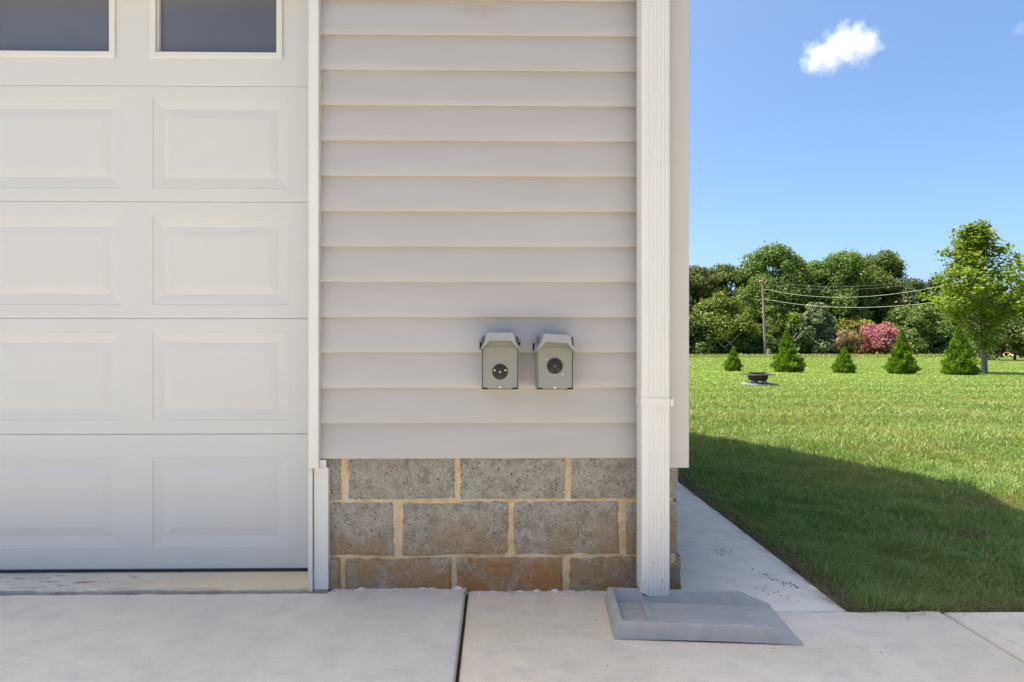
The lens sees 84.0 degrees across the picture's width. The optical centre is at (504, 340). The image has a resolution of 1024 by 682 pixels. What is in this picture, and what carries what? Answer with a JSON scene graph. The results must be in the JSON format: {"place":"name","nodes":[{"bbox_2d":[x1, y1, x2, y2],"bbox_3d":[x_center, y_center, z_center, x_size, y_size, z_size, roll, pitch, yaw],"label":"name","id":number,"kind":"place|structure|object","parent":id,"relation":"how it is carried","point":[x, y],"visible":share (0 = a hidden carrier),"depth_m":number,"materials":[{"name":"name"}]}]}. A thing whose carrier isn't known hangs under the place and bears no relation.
{"place":"outdoors","nodes":[
{"label":"outdoors","id":0,"kind":"place"},
{"bbox_2d":[0,570,327,595],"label":"garage floor","id":1,"kind":"structure","parent":0,"point":[151,582],"depth_m":2.12,"materials":[{"name":"concrete"}]},
{"bbox_2d":[0,588,1023,681],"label":"driveway","id":2,"kind":"structure","parent":0,"point":[379,635],"depth_m":1.72,"materials":[{"name":"grey concrete"}]},
{"bbox_2d":[604,587,803,645],"bbox_3d":[0.630,0.896,1.872,0.569,0.050,0.271,0,0,4],"label":"splash block","id":3,"kind":"object","parent":2,"relation":"on","point":[704,615],"depth_m":1.87,"materials":[{"name":"grey concrete"}]},
{"bbox_2d":[541,543,881,674],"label":"mulch crumbs","id":4,"kind":"object","parent":2,"relation":"on","point":[756,588],"visible":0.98,"depth_m":2.18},
{"bbox_2d":[455,352,1023,681],"bbox_3d":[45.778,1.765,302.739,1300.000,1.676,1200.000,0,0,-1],"label":"lawn","id":5,"kind":"structure","parent":0,"point":[461,641],"depth_m":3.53,"materials":[{"name":"plant"}]},
{"bbox_2d":[0,0,688,596],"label":"house","id":6,"kind":"structure","parent":5,"relation":"on","point":[272,272],"depth_m":2.10,"materials":[{"name":"plastic"}]},
{"bbox_2d":[0,0,307,571],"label":"garage door","id":7,"kind":"structure","parent":6,"relation":"in","point":[154,153],"depth_m":2.22,"materials":[{"name":"metal"}]},
{"bbox_2d":[479,332,520,389],"bbox_3d":[-0.015,0.069,2.006,0.148,0.202,0.143,0,0,-1],"label":"outlet box","id":8,"kind":"object","parent":6,"relation":"attached to","point":[500,360],"visible":1,"depth_m":1.99,"materials":[{"name":"grey paint"}]},
{"bbox_2d":[532,333,575,389],"bbox_3d":[0.172,0.071,2.006,0.148,0.200,0.149,0,0,1],"label":"outlet box","id":9,"kind":"object","parent":6,"relation":"attached to","point":[554,353],"visible":1,"depth_m":2.00,"materials":[{"name":"grey paint"}]},
{"bbox_2d":[636,0,673,595],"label":"downspout","id":10,"kind":"object","parent":6,"relation":"attached to","point":[654,400],"visible":1,"depth_m":1.98,"materials":[{"name":"white paint"}]},
{"bbox_2d":[689,271,695,314],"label":"broadleaf tree","id":11,"kind":"object","parent":5,"relation":"on","point":[691,292],"visible":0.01,"depth_m":87.66,"materials":[{"name":"green plant"}]},
{"bbox_2d":[689,314,723,354],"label":"shrub","id":12,"kind":"object","parent":5,"relation":"on","point":[696,343],"visible":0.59,"depth_m":80.55,"materials":[{"name":"green plant"}]},
{"bbox_2d":[689,264,729,311],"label":"oak tree","id":13,"kind":"object","parent":5,"relation":"on","point":[699,280],"visible":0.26,"depth_m":89.95,"materials":[{"name":"green plant"}]},
{"bbox_2d":[689,288,761,352],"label":"yellow green tree","id":14,"kind":"object","parent":5,"relation":"on","point":[722,318],"visible":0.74,"depth_m":80.33,"materials":[{"name":"green plant"}]},
{"bbox_2d":[703,263,756,353],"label":"oak tree","id":15,"kind":"object","parent":5,"relation":"on","point":[727,273],"visible":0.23,"depth_m":92.15,"materials":[{"name":"green plant"}]},
{"bbox_2d":[721,347,743,370],"bbox_3d":[9.046,0.721,22.552,0.760,1.022,0.740,0,0,-24],"label":"conifer shrub","id":16,"kind":"object","parent":5,"relation":"on","point":[736,365],"visible":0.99,"depth_m":22.41,"materials":[{"name":"green plant"}]},
{"bbox_2d":[717,322,760,353],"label":"shrub","id":17,"kind":"object","parent":5,"relation":"on","point":[747,348],"visible":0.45,"depth_m":80.23,"materials":[{"name":"green plant"}]},
{"bbox_2d":[742,382,773,385],"bbox_3d":[6.053,1.042,13.586,0.730,0.075,0.730,0,0,-1],"label":"paver pad","id":18,"kind":"object","parent":5,"relation":"on","point":[754,384],"visible":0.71,"depth_m":13.44,"materials":[{"name":"grey concrete"}]},
{"bbox_2d":[742,370,774,382],"bbox_3d":[6.053,0.843,13.586,0.756,0.322,0.756,0,0,-1],"label":"fire pit","id":19,"kind":"object","parent":18,"relation":"on","point":[754,377],"visible":1,"depth_m":13.44,"materials":[{"name":"metal"}]},
{"bbox_2d":[759,279,766,353],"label":"utility pole","id":20,"kind":"object","parent":5,"relation":"on","point":[764,327],"visible":0.98,"depth_m":78.38,"materials":[{"name":"brown wood"}]},
{"bbox_2d":[764,264,1005,289],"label":"power cable","id":21,"kind":"object","parent":20,"relation":"attached to","point":[848,289],"visible":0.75,"depth_m":69.74,"materials":[{"name":"black rubber"}]},
{"bbox_2d":[767,289,1010,307],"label":"power cable","id":22,"kind":"object","parent":20,"relation":"attached to","point":[860,307],"visible":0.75,"depth_m":68.27,"materials":[{"name":"rubber"}]},
{"bbox_2d":[766,265,1016,296],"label":"power cable","id":23,"kind":"object","parent":20,"relation":"attached to","point":[877,295],"visible":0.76,"depth_m":65.31,"materials":[{"name":"rubber"}]},
{"bbox_2d":[745,320,787,354],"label":"shrub","id":24,"kind":"object","parent":5,"relation":"on","point":[773,345],"visible":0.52,"depth_m":81.57,"materials":[{"name":"green plant"}]},
{"bbox_2d":[733,239,822,325],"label":"broadleaf tree","id":25,"kind":"object","parent":5,"relation":"on","point":[790,270],"visible":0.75,"depth_m":87.56,"materials":[{"name":"green plant"}]},
{"bbox_2d":[758,304,807,339],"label":"yellow green tree","id":26,"kind":"object","parent":5,"relation":"on","point":[795,318],"visible":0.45,"depth_m":83.16,"materials":[{"name":"green plant"}]},
{"bbox_2d":[768,330,807,371],"bbox_3d":[10.765,0.397,21.542,1.136,1.638,1.194,0,0,-15],"label":"conifer shrub","id":27,"kind":"object","parent":5,"relation":"on","point":[788,358],"visible":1,"depth_m":21.37,"materials":[{"name":"green plant"}]},
{"bbox_2d":[780,321,817,353],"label":"shrub","id":28,"kind":"object","parent":5,"relation":"on","point":[802,346],"visible":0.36,"depth_m":82.13,"materials":[{"name":"green plant"}]},
{"bbox_2d":[798,301,837,352],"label":"silvery tree","id":29,"kind":"object","parent":5,"relation":"on","point":[816,314],"visible":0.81,"depth_m":81.38,"materials":[{"name":"green plant"}]},
{"bbox_2d":[805,326,839,354],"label":"shrub","id":30,"kind":"object","parent":5,"relation":"on","point":[831,352],"visible":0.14,"depth_m":82.42,"materials":[{"name":"green plant"}]},
{"bbox_2d":[798,248,880,327],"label":"broadleaf tree","id":31,"kind":"object","parent":5,"relation":"on","point":[836,270],"visible":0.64,"depth_m":87.60,"materials":[{"name":"green plant"}]},
{"bbox_2d":[830,347,856,372],"bbox_3d":[12.355,0.705,20.690,0.821,0.993,0.852,0,0,-1],"label":"conifer shrub","id":32,"kind":"object","parent":5,"relation":"on","point":[845,360],"visible":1,"depth_m":20.56,"materials":[{"name":"green plant"}]},
{"bbox_2d":[831,330,864,351],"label":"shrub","id":33,"kind":"object","parent":5,"relation":"on","point":[853,339],"visible":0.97,"depth_m":78.95,"materials":[{"name":"beige plant"}]},
{"bbox_2d":[835,315,888,353],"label":"golden shrub","id":34,"kind":"object","parent":5,"relation":"on","point":[854,325],"visible":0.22,"depth_m":83.92,"materials":[{"name":"yellow plant"}]},
{"bbox_2d":[855,321,911,353],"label":"crepe myrtle","id":35,"kind":"object","parent":5,"relation":"on","point":[882,336],"visible":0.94,"depth_m":76.95,"materials":[{"name":"pink plant"}]},
{"bbox_2d":[848,249,921,324],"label":"oak tree","id":36,"kind":"object","parent":5,"relation":"on","point":[887,265],"visible":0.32,"depth_m":90.37,"materials":[{"name":"green plant"}]},
{"bbox_2d":[881,329,922,373],"bbox_3d":[13.879,0.385,19.858,1.090,1.606,0.975,0,0,16],"label":"conifer shrub","id":37,"kind":"object","parent":5,"relation":"on","point":[901,359],"visible":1,"depth_m":19.68,"materials":[{"name":"green plant"}]},
{"bbox_2d":[882,328,934,353],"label":"shrub","id":38,"kind":"object","parent":5,"relation":"on","point":[917,345],"visible":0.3,"depth_m":79.98,"materials":[{"name":"green plant"}]},
{"bbox_2d":[875,276,949,323],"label":"tree","id":39,"kind":"object","parent":5,"relation":"on","point":[909,297],"visible":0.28,"depth_m":87.42,"materials":[{"name":"green plant"}]},
{"bbox_2d":[882,301,954,353],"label":"broadleaf tree","id":40,"kind":"object","parent":5,"relation":"on","point":[909,317],"visible":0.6,"depth_m":81.38,"materials":[{"name":"green plant"}]},
{"bbox_2d":[925,326,953,353],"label":"shrub","id":41,"kind":"object","parent":5,"relation":"on","point":[941,345],"visible":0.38,"depth_m":80.91,"materials":[{"name":"green plant"}]},
{"bbox_2d":[916,274,971,327],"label":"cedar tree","id":42,"kind":"object","parent":5,"relation":"on","point":[930,282],"visible":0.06,"depth_m":90.60,"materials":[{"name":"green plant"}]},
{"bbox_2d":[946,322,977,352],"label":"shrub","id":43,"kind":"object","parent":5,"relation":"on","point":[963,330],"visible":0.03,"depth_m":80.58,"materials":[{"name":"green plant"}]},
{"bbox_2d":[940,326,983,374],"bbox_3d":[15.324,0.322,19.130,1.179,1.707,1.162,0,0,32],"label":"conifer shrub","id":44,"kind":"object","parent":5,"relation":"on","point":[962,352],"visible":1,"depth_m":18.94,"materials":[{"name":"green plant"}]},
{"bbox_2d":[915,219,1023,372],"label":"maple tree","id":45,"kind":"object","parent":5,"relation":"on","point":[974,245],"visible":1,"depth_m":19.74,"materials":[{"name":"green plant"}]},
{"bbox_2d":[945,547,1013,569],"bbox_3d":[1.970,0.911,2.373,0.277,0.055,0.236,0,0,-1],"label":"weed plant","id":46,"kind":"object","parent":5,"relation":"on","point":[981,553],"visible":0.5,"depth_m":2.40,"materials":[{"name":"green plant"}]},
{"bbox_2d":[966,283,1006,324],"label":"broadleaf tree","id":47,"kind":"object","parent":5,"relation":"on","point":[985,297],"visible":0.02,"depth_m":91.19,"materials":[{"name":"green plant"}]},
{"bbox_2d":[1017,252,1020,357],"bbox_3d":[50.373,-3.364,55.709,0.312,10.574,0.312,0,0,-1],"label":"utility pole","id":48,"kind":"object","parent":5,"relation":"on","point":[1017,285],"visible":0.21,"depth_m":55.63,"materials":[{"name":"brown wood"}]},
{"bbox_2d":[767,259,1009,286],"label":"power cable","id":49,"kind":"object","parent":48,"relation":"attached to","point":[853,286],"visible":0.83,"depth_m":68.71,"materials":[{"name":"black rubber"}]},
{"bbox_2d":[675,483,845,612],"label":"path","id":50,"kind":"structure","parent":0,"point":[701,525],"depth_m":2.33,"materials":[{"name":"concrete"}]},
{"bbox_2d":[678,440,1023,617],"bbox_3d":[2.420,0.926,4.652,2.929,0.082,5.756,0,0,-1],"label":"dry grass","id":51,"kind":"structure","parent":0,"point":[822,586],"depth_m":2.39,"materials":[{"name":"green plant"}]},
{"bbox_2d":[682,406,1023,601],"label":"long grass","id":52,"kind":"structure","parent":0,"point":[884,491],"depth_m":3.48,"materials":[{"name":"green plant"}]},
{"bbox_2d":[689,353,1016,357],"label":"tall grass","id":53,"kind":"structure","parent":0,"point":[860,355],"depth_m":68.34,"materials":[{"name":"green plant"}]},
{"bbox_2d":[689,357,1023,369],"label":"grass","id":54,"kind":"structure","parent":0,"point":[817,363],"depth_m":34.70,"materials":[{"name":"green plant"}]},
{"bbox_2d":[689,0,1023,301],"label":"sky","id":55,"kind":"structure","parent":0,"point":[821,128],"materials":[{"name":"blue"}]},
{"bbox_2d":[939,302,972,329],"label":"dark tree","id":56,"kind":"object","parent":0,"point":[954,324],"visible":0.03,"depth_m":84.83,"materials":[{"name":"green plant"}]},
{"bbox_2d":[968,298,1023,359],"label":"tree","id":57,"kind":"object","parent":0,"point":[1013,344],"visible":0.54,"depth_m":43.34,"materials":[{"name":"green plant"}]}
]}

